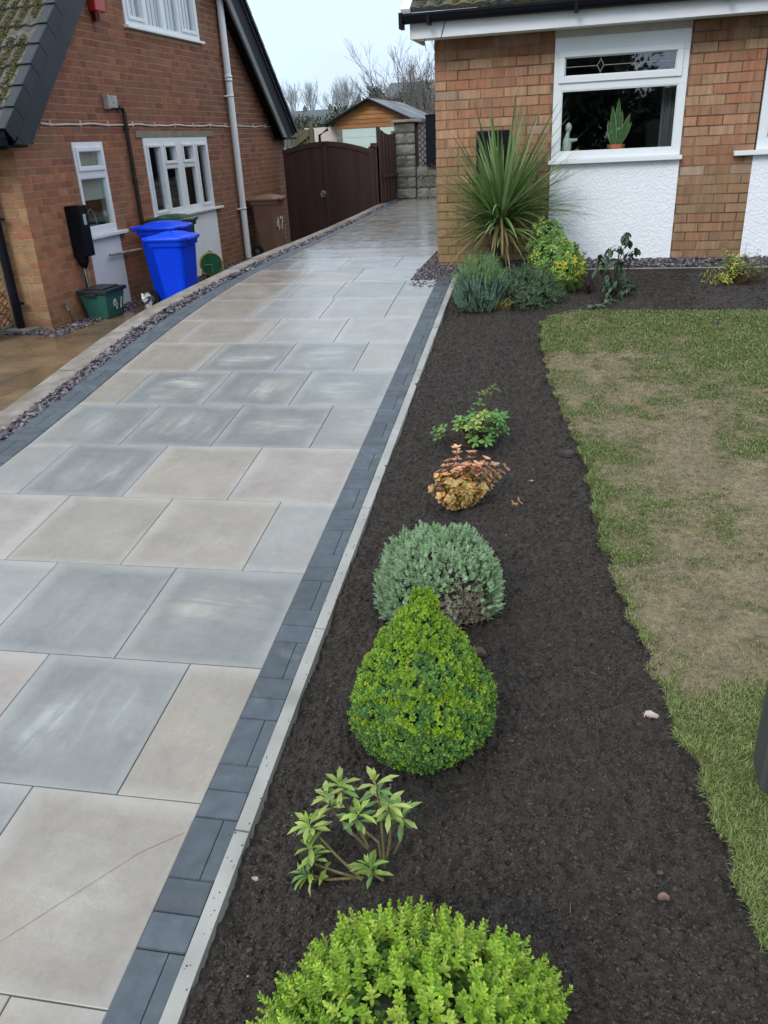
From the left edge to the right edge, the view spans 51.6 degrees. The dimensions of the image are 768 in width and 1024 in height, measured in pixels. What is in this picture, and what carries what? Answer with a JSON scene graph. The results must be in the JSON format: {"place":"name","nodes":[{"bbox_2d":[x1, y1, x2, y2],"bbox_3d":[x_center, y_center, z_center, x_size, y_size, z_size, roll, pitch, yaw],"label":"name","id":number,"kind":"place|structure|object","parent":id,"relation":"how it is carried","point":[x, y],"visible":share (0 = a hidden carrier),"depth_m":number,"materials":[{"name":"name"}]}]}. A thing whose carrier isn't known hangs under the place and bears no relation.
{"place":"outdoors","nodes":[
{"label":"outdoors","id":0,"kind":"place"},
{"bbox_2d":[0,297,144,411],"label":"neighbour drive","id":1,"kind":"structure","parent":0,"point":[28,362],"depth_m":8.29,"materials":[{"name":"brown concrete"}]},
{"bbox_2d":[0,325,40,333],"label":"gully surround","id":2,"kind":"object","parent":1,"relation":"on","point":[11,329],"visible":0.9,"depth_m":9.27,"materials":[{"name":"concrete"}]},
{"bbox_2d":[76,284,125,318],"bbox_3d":[-3.499,-2.624,9.902,0.410,0.370,0.505,3,26,13],"label":"recycling box","id":3,"kind":"object","parent":1,"relation":"on","point":[103,301],"visible":1,"depth_m":9.76,"materials":[{"name":"green plastic"}]},
{"bbox_2d":[4,256,254,335],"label":"slate chips","id":4,"kind":"object","parent":1,"relation":"on","point":[63,330],"visible":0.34,"depth_m":9.53,"materials":[{"name":"grey gravel"}]},
{"bbox_2d":[199,250,224,277],"bbox_3d":[-2.715,-3.906,12.504,0.376,0.423,0.184,-10,26,-14],"label":"hose reel","id":5,"kind":"object","parent":4,"relation":"on","point":[211,263],"visible":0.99,"depth_m":12.45,"materials":[{"name":"green plastic"}]},
{"bbox_2d":[141,292,152,309],"bbox_3d":[-2.812,-2.444,9.483,0.107,0.355,0.152,3,26,13],"label":"plastic bag","id":6,"kind":"object","parent":1,"relation":"on","point":[147,300],"visible":0.52,"depth_m":9.41,"materials":[{"name":"white plastic"}]},
{"bbox_2d":[130,220,192,304],"bbox_3d":[-2.833,-3.265,10.403,0.676,1.045,0.560,3,26,13],"label":"wheelie bin","id":7,"kind":"object","parent":1,"relation":"on","point":[151,229],"visible":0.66,"depth_m":10.17,"materials":[{"name":"blue plastic"}]},
{"bbox_2d":[143,213,197,270],"bbox_3d":[-2.926,-3.638,11.188,0.656,1.065,0.510,3,26,13],"label":"wheelie bin","id":8,"kind":"object","parent":1,"relation":"on","point":[183,217],"visible":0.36,"depth_m":10.86,"materials":[{"name":"plastic"}]},
{"bbox_2d":[141,230,199,298],"bbox_3d":[-2.497,-2.865,9.566,0.576,0.995,0.510,3,26,13],"label":"wheelie bin","id":9,"kind":"object","parent":1,"relation":"on","point":[174,254],"visible":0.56,"depth_m":9.34,"materials":[{"name":"blue plastic"}]},
{"bbox_2d":[0,198,437,1023],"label":"driveway","id":10,"kind":"structure","parent":0,"point":[168,500],"depth_m":3.54,"materials":[{"name":"ceramic"}]},
{"bbox_2d":[1,832,184,940],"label":"driveway scratch","id":11,"kind":"object","parent":10,"relation":"on","point":[95,880],"visible":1,"depth_m":2.20},
{"bbox_2d":[390,119,421,199],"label":"block pillar","id":12,"kind":"structure","parent":10,"relation":"on","point":[405,158],"depth_m":16.23,"materials":[{"name":"concrete"}]},
{"bbox_2d":[417,166,436,198],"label":"block wall","id":13,"kind":"structure","parent":10,"relation":"on","point":[426,187],"depth_m":16.35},
{"bbox_2d":[415,122,425,165],"bbox_3d":[1.626,-7.426,15.956,2.005,0.814,0.060,3,26,13],"label":"lattice screen","id":14,"kind":"object","parent":13,"relation":"on","point":[417,144],"visible":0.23,"depth_m":16.13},
{"bbox_2d":[425,114,435,165],"bbox_3d":[1.246,-7.434,15.858,0.840,0.940,0.100,3,26,13],"label":"door panel","id":15,"kind":"structure","parent":13,"relation":"on","point":[430,119],"depth_m":15.90,"materials":[{"name":"black paint"}]},
{"bbox_2d":[102,276,452,1023],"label":"border paving","id":16,"kind":"structure","parent":0,"point":[148,978],"depth_m":2.56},
{"bbox_2d":[247,0,474,110],"label":"sky","id":17,"kind":"structure","parent":0,"point":[303,40],"materials":[{"name":"white"}]},
{"bbox_2d":[181,271,767,1023],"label":"flower bed soil","id":18,"kind":"structure","parent":0,"point":[637,731],"depth_m":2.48,"materials":[{"name":"brown soil"}]},
{"bbox_2d":[159,274,457,1023],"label":"kerb","id":19,"kind":"structure","parent":18,"relation":"on","point":[187,978],"depth_m":2.53,"materials":[{"name":"concrete"}]},
{"bbox_2d":[183,286,451,990],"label":"soil crumbs","id":20,"kind":"object","parent":19,"relation":"on","point":[288,721],"visible":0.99,"depth_m":2.50,"materials":[{"name":"brown soil"}]},
{"bbox_2d":[287,766,421,896],"bbox_3d":[-0.085,0.840,2.114,0.345,0.344,0.258,3,26,13],"label":"leggy shrub","id":21,"kind":"object","parent":18,"relation":"on","point":[396,815],"visible":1,"depth_m":2.13,"materials":[{"name":"green plant"}]},
{"bbox_2d":[246,894,573,1023],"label":"hebe shrub","id":22,"kind":"object","parent":18,"relation":"on","point":[421,972],"visible":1,"depth_m":1.61,"materials":[{"name":"green plant"}]},
{"bbox_2d":[347,586,499,774],"bbox_3d":[0.118,0.503,2.470,0.474,0.590,0.478,3,26,13],"label":"box topiary","id":23,"kind":"object","parent":18,"relation":"on","point":[423,695],"visible":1,"depth_m":2.34,"materials":[{"name":"green plant"}]},
{"bbox_2d":[371,520,505,628],"bbox_3d":[0.207,0.248,3.114,0.525,0.448,0.504,-16,28,-26],"label":"hebe shrub","id":24,"kind":"object","parent":18,"relation":"on","point":[451,575],"visible":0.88,"depth_m":2.99,"materials":[{"name":"green plant"}]},
{"bbox_2d":[430,383,509,448],"bbox_3d":[0.474,-0.499,4.310,0.421,0.344,0.280,-7,25,-8],"label":"green shrub","id":25,"kind":"object","parent":18,"relation":"on","point":[476,440],"visible":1,"depth_m":4.31,"materials":[{"name":"green plant"}]},
{"bbox_2d":[428,444,522,510],"bbox_3d":[0.430,-0.152,3.754,0.443,0.312,0.199,-2,25,1],"label":"bronze shrub","id":26,"kind":"object","parent":18,"relation":"on","point":[458,484],"visible":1,"depth_m":3.75,"materials":[{"name":"orange plant"}]},
{"bbox_2d":[451,249,509,311],"bbox_3d":[0.791,-1.907,6.514,0.497,0.484,0.556,3,26,13],"label":"bush","id":27,"kind":"object","parent":18,"relation":"on","point":[478,289],"visible":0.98,"depth_m":6.43,"materials":[{"name":"green plant"}]},
{"bbox_2d":[475,646,486,656],"bbox_3d":[0.345,0.507,2.917,0.071,0.023,0.045,3,26,13],"label":"stone","id":28,"kind":"object","parent":18,"relation":"on","point":[480,651],"visible":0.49,"depth_m":2.90,"materials":[{"name":"stone"}]},
{"bbox_2d":[286,315,714,1012],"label":"plant litter","id":29,"kind":"object","parent":18,"relation":"on","point":[546,725],"visible":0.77,"depth_m":2.41,"materials":[{"name":"brown plant"}]},
{"bbox_2d":[488,296,516,310],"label":"golden grass tuft","id":30,"kind":"object","parent":18,"relation":"on","point":[501,306],"visible":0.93,"depth_m":6.46,"materials":[{"name":"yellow plant"}]},
{"bbox_2d":[420,88,601,269],"bbox_3d":[1.095,-2.920,7.130,1.788,1.607,1.073,3,26,13],"label":"cordyline palm","id":31,"kind":"object","parent":18,"relation":"on","point":[497,195],"visible":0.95,"depth_m":7.13,"materials":[{"name":"green plant"}]},
{"bbox_2d":[490,261,569,312],"bbox_3d":[1.183,-1.868,6.656,0.743,0.446,0.668,3,26,13],"label":"evergreen","id":32,"kind":"object","parent":18,"relation":"on","point":[524,291],"visible":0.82,"depth_m":6.51,"materials":[{"name":"green plant"}]},
{"bbox_2d":[526,215,587,292],"bbox_3d":[1.498,-2.233,6.887,0.549,0.636,0.650,3,26,13],"label":"variegated shrub","id":33,"kind":"object","parent":18,"relation":"on","point":[558,253],"visible":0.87,"depth_m":6.77,"materials":[{"name":"green plant"}]},
{"bbox_2d":[558,450,574,456],"bbox_3d":[0.968,-0.313,4.210,0.087,0.031,0.048,3,26,13],"label":"earth lump","id":34,"kind":"object","parent":18,"relation":"on","point":[567,453],"visible":1,"depth_m":4.20,"materials":[{"name":"stone"}]},
{"bbox_2d":[579,274,598,292],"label":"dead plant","id":35,"kind":"object","parent":18,"relation":"on","point":[588,287],"visible":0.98,"depth_m":6.81,"materials":[{"name":"brown plant"}]},
{"bbox_2d":[587,232,640,308],"bbox_3d":[1.860,-1.942,6.397,0.401,0.567,0.484,3,26,13],"label":"drooping shrub","id":36,"kind":"object","parent":18,"relation":"on","point":[626,287],"visible":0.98,"depth_m":6.51,"materials":[{"name":"green plant"}]},
{"bbox_2d":[643,710,658,717],"bbox_3d":[0.872,0.659,2.597,0.057,0.012,0.037,3,26,13],"label":"stone","id":37,"kind":"object","parent":18,"relation":"on","point":[650,713],"visible":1,"depth_m":2.59,"materials":[{"name":"white stone"}]},
{"bbox_2d":[657,892,669,899],"bbox_3d":[0.724,0.991,2.054,0.032,0.014,0.020,3,26,13],"label":"stone","id":38,"kind":"object","parent":18,"relation":"on","point":[662,896],"visible":1,"depth_m":2.05,"materials":[{"name":"brown stone"}]},
{"bbox_2d":[699,244,767,284],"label":"variegated shrub","id":39,"kind":"object","parent":18,"relation":"on","point":[734,273],"visible":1,"depth_m":6.68,"materials":[{"name":"green plant"}]},
{"bbox_2d":[538,308,767,953],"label":"lawn","id":40,"kind":"structure","parent":0,"point":[667,607],"depth_m":3.66,"materials":[{"name":"plant"}]},
{"bbox_2d":[752,682,767,792],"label":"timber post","id":41,"kind":"object","parent":40,"relation":"on","point":[760,759],"visible":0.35,"depth_m":2.28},
{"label":"neighbour drive base","id":42,"kind":"structure","parent":0,"visible":0},
{"bbox_2d":[0,0,297,328],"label":"brick house","id":43,"kind":"structure","parent":42,"relation":"on","point":[199,122],"depth_m":10.61,"materials":[{"name":"brick"}]},
{"bbox_2d":[0,258,16,327],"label":"trellis","id":44,"kind":"object","parent":43,"relation":"attached to","point":[7,298],"visible":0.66,"depth_m":9.30,"materials":[{"name":"brown wood"}]},
{"bbox_2d":[62,301,74,322],"bbox_3d":[-3.801,-2.392,9.561,0.084,0.275,0.122,3,26,13],"label":"outdoor tap","id":45,"kind":"object","parent":43,"relation":"attached to","point":[68,309],"visible":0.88,"depth_m":9.51,"materials":[{"name":"grey metal"}]},
{"bbox_2d":[64,205,94,287],"bbox_3d":[-3.653,-3.069,9.749,0.194,1.302,0.220,3,26,13],"label":"charger box","id":46,"kind":"object","parent":43,"relation":"attached to","point":[77,218],"visible":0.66,"depth_m":9.55,"materials":[{"name":"black plastic"}]},
{"bbox_2d":[87,209,101,226],"bbox_3d":[-3.750,-3.735,10.201,0.220,0.301,0.220,3,26,13],"label":"tap","id":47,"kind":"object","parent":43,"relation":"on","point":[96,224],"visible":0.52,"depth_m":10.25,"materials":[{"name":"metal"}]},
{"bbox_2d":[87,0,105,21],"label":"alarm box","id":48,"kind":"object","parent":43,"relation":"attached to","point":[96,8],"visible":1,"depth_m":9.70,"materials":[{"name":"red plastic"}]},
{"bbox_2d":[70,142,128,239],"bbox_3d":[-3.629,-4.069,10.043,0.140,1.108,0.940,3,26,13],"label":"window","id":49,"kind":"structure","parent":43,"relation":"in","point":[89,159],"depth_m":10.02,"materials":[{"name":"white plastic"}]},
{"bbox_2d":[102,94,117,108],"bbox_3d":[-3.492,-5.240,10.149,0.082,0.165,0.245,3,26,13],"label":"junction box","id":50,"kind":"object","parent":43,"relation":"attached to","point":[109,101],"visible":1,"depth_m":10.07,"materials":[{"name":"white plastic"}]},
{"bbox_2d":[121,0,204,43],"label":"window","id":51,"kind":"structure","parent":43,"relation":"in","point":[140,23],"depth_m":11.35,"materials":[{"name":"white plastic"}]},
{"bbox_2d":[142,137,223,217],"bbox_3d":[-3.057,-5.151,12.183,0.125,1.085,2.350,3,26,13],"label":"window","id":52,"kind":"structure","parent":43,"relation":"in","point":[177,144],"depth_m":12.07,"materials":[{"name":"white plastic"}]},
{"bbox_2d":[245,194,286,255],"bbox_3d":[-2.125,-5.296,14.656,0.626,1.060,0.660,3,26,13],"label":"wheelie bin","id":53,"kind":"object","parent":42,"relation":"on","point":[268,211],"visible":0.87,"depth_m":14.43,"materials":[{"name":"brown plastic"}]},
{"bbox_2d":[282,141,380,241],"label":"double gate","id":54,"kind":"structure","parent":42,"relation":"on","point":[329,183],"depth_m":15.80,"materials":[{"name":"brown paint"}]},
{"bbox_2d":[376,126,397,203],"bbox_3d":[0.106,-6.613,16.012,0.104,2.090,1.012,6,27,19],"label":"fence panel","id":55,"kind":"object","parent":42,"relation":"on","point":[387,174],"visible":0.67,"depth_m":15.77,"materials":[{"name":"brown paint"}]},
{"bbox_2d":[391,131,396,198],"bbox_3d":[0.220,-6.811,16.517,0.055,2.010,0.100,3,26,13],"label":"concrete post","id":56,"kind":"object","parent":42,"relation":"on","point":[395,165],"visible":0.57,"depth_m":16.21,"materials":[{"name":"grey concrete"}]},
{"bbox_3d":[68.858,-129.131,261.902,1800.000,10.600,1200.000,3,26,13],"label":"ground","id":57,"kind":"structure","parent":0,"visible":0},
{"bbox_2d":[0,203,383,429],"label":"kerb","id":58,"kind":"structure","parent":57,"relation":"on","point":[37,393],"depth_m":6.46,"materials":[{"name":"concrete"}]},
{"bbox_2d":[280,78,301,110],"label":"bare tree","id":59,"kind":"object","parent":57,"relation":"on","point":[291,96],"visible":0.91,"depth_m":125.44,"materials":[{"name":"grey plant"}]},
{"bbox_2d":[283,121,314,146],"bbox_3d":[-2.518,-10.114,23.696,1.070,2.720,0.100,3,26,13],"label":"old fence","id":60,"kind":"object","parent":57,"relation":"on","point":[305,138],"visible":0.22,"depth_m":23.25,"materials":[{"name":"brown wood"}]},
{"bbox_2d":[298,80,319,109],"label":"bare tree","id":61,"kind":"object","parent":57,"relation":"on","point":[309,91],"visible":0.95,"depth_m":124.86,"materials":[{"name":"grey plant"}]},
{"bbox_2d":[294,115,325,132],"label":"evergreen tree","id":62,"kind":"object","parent":57,"relation":"on","point":[304,124],"visible":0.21,"depth_m":67.25,"materials":[{"name":"green plant"}]},
{"bbox_2d":[290,104,348,124],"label":"house","id":63,"kind":"structure","parent":57,"relation":"on","point":[314,113],"depth_m":96.30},
{"bbox_2d":[304,127,336,141],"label":"garden wall","id":64,"kind":"structure","parent":57,"relation":"on","point":[330,134],"depth_m":25.74,"materials":[{"name":"beige paint"}]},
{"bbox_2d":[314,88,346,108],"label":"bare tree","id":65,"kind":"object","parent":57,"relation":"on","point":[327,105],"visible":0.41,"depth_m":127.95,"materials":[{"name":"grey plant"}]},
{"bbox_2d":[321,101,356,126],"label":"evergreen tree","id":66,"kind":"object","parent":57,"relation":"on","point":[335,110],"visible":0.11,"depth_m":64.66,"materials":[{"name":"green plant"}]},
{"bbox_2d":[326,75,361,108],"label":"bare tree","id":67,"kind":"object","parent":57,"relation":"on","point":[345,89],"visible":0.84,"depth_m":123.46,"materials":[{"name":"grey plant"}]},
{"bbox_2d":[349,95,385,107],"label":"house","id":68,"kind":"structure","parent":57,"relation":"on","point":[357,97],"depth_m":83.82,"materials":[{"name":"grey"}]},
{"bbox_2d":[318,97,426,165],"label":"garage","id":69,"kind":"structure","parent":57,"relation":"on","point":[357,124],"depth_m":25.14,"materials":[{"name":"wood"}]},
{"bbox_2d":[342,126,393,147],"bbox_3d":[-0.244,-11.095,25.559,2.130,2.308,0.040,3,26,13],"label":"door","id":70,"kind":"structure","parent":69,"relation":"in","point":[363,136],"depth_m":25.25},
{"bbox_2d":[362,83,389,126],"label":"evergreen tree","id":71,"kind":"object","parent":57,"relation":"on","point":[373,88],"visible":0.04,"depth_m":52.69,"materials":[{"name":"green plant"}]},
{"bbox_2d":[344,39,434,126],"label":"bare tree","id":72,"kind":"object","parent":57,"relation":"on","point":[412,94],"visible":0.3,"depth_m":40.95,"materials":[{"name":"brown plant"}]},
{"bbox_2d":[395,88,408,103],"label":"evergreen tree","id":73,"kind":"object","parent":57,"relation":"on","point":[401,100],"visible":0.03,"depth_m":52.46,"materials":[{"name":"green plant"}]},
{"bbox_2d":[382,80,434,117],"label":"house","id":74,"kind":"structure","parent":57,"relation":"on","point":[392,85],"depth_m":64.41,"materials":[{"name":"grey"}]},
{"bbox_2d":[402,77,434,118],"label":"evergreen tree","id":75,"kind":"object","parent":57,"relation":"on","point":[423,95],"visible":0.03,"depth_m":51.02,"materials":[{"name":"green plant"}]},
{"bbox_2d":[413,82,435,121],"bbox_3d":[3.010,-18.022,37.408,3.117,5.331,3.403,3,26,13],"label":"bare tree","id":76,"kind":"object","parent":57,"relation":"on","point":[432,109],"visible":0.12,"depth_m":36.44,"materials":[{"name":"grey plant"}]},
{"bbox_2d":[398,0,767,269],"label":"brick house","id":77,"kind":"structure","parent":57,"relation":"on","point":[695,72],"depth_m":7.25,"materials":[{"name":"brown brick"}]},
{"bbox_2d":[476,130,508,234],"bbox_3d":[1.044,-3.034,7.657,0.300,1.166,0.114,3,26,13],"label":"charger box","id":78,"kind":"object","parent":77,"relation":"attached to","point":[505,135],"visible":0.27,"depth_m":7.40,"materials":[{"name":"black plastic"}]},
{"bbox_2d":[562,123,577,150],"bbox_3d":[1.738,-3.473,7.433,0.142,0.314,0.080,3,26,13],"label":"figurine","id":79,"kind":"object","parent":77,"relation":"on","point":[567,138],"visible":0.86,"depth_m":7.41,"materials":[{"name":"white ceramic"}]},
{"bbox_2d":[607,99,631,148],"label":"snake plant","id":80,"kind":"object","parent":77,"relation":"on","point":[617,130],"visible":0.94,"depth_m":7.30,"materials":[{"name":"green plant"}]},
{"bbox_2d":[548,28,691,164],"bbox_3d":[2.096,-3.699,7.121,1.185,1.027,0.125,3,26,13],"label":"window","id":81,"kind":"structure","parent":77,"relation":"in","point":[678,40],"depth_m":7.04,"materials":[{"name":"white plastic"}]},
{"bbox_2d":[644,119,672,147],"bbox_3d":[3.159,-3.729,8.609,0.700,0.980,0.900,3,26,13],"label":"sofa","id":82,"kind":"object","parent":77,"relation":"in","point":[652,133],"visible":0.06,"depth_m":8.74,"materials":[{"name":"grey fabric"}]},
{"bbox_2d":[733,56,767,155],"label":"window","id":83,"kind":"structure","parent":77,"relation":"in","point":[761,146],"depth_m":6.97,"materials":[{"name":"white plastic"}]},
{"bbox_2d":[412,250,767,286],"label":"slate chips","id":84,"kind":"object","parent":57,"relation":"on","point":[431,269],"visible":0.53,"depth_m":7.50,"materials":[{"name":"grey gravel"}]},
{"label":"driveway base","id":85,"kind":"structure","parent":0,"visible":0},
{"bbox_2d":[0,200,399,466],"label":"border paving","id":86,"kind":"structure","parent":85,"relation":"on","point":[23,437],"depth_m":5.88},
{"bbox_2d":[472,266,767,274],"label":"kerb","id":87,"kind":"structure","parent":85,"relation":"on","point":[682,270],"depth_m":7.23,"materials":[{"name":"concrete"}]},
{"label":"gravel bed","id":88,"kind":"structure","parent":0,"visible":0},
{"bbox_2d":[0,199,397,440],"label":"slate chips","id":89,"kind":"object","parent":88,"relation":"on","point":[62,389],"visible":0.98,"depth_m":6.57,"materials":[{"name":"grey gravel"}]}
]}

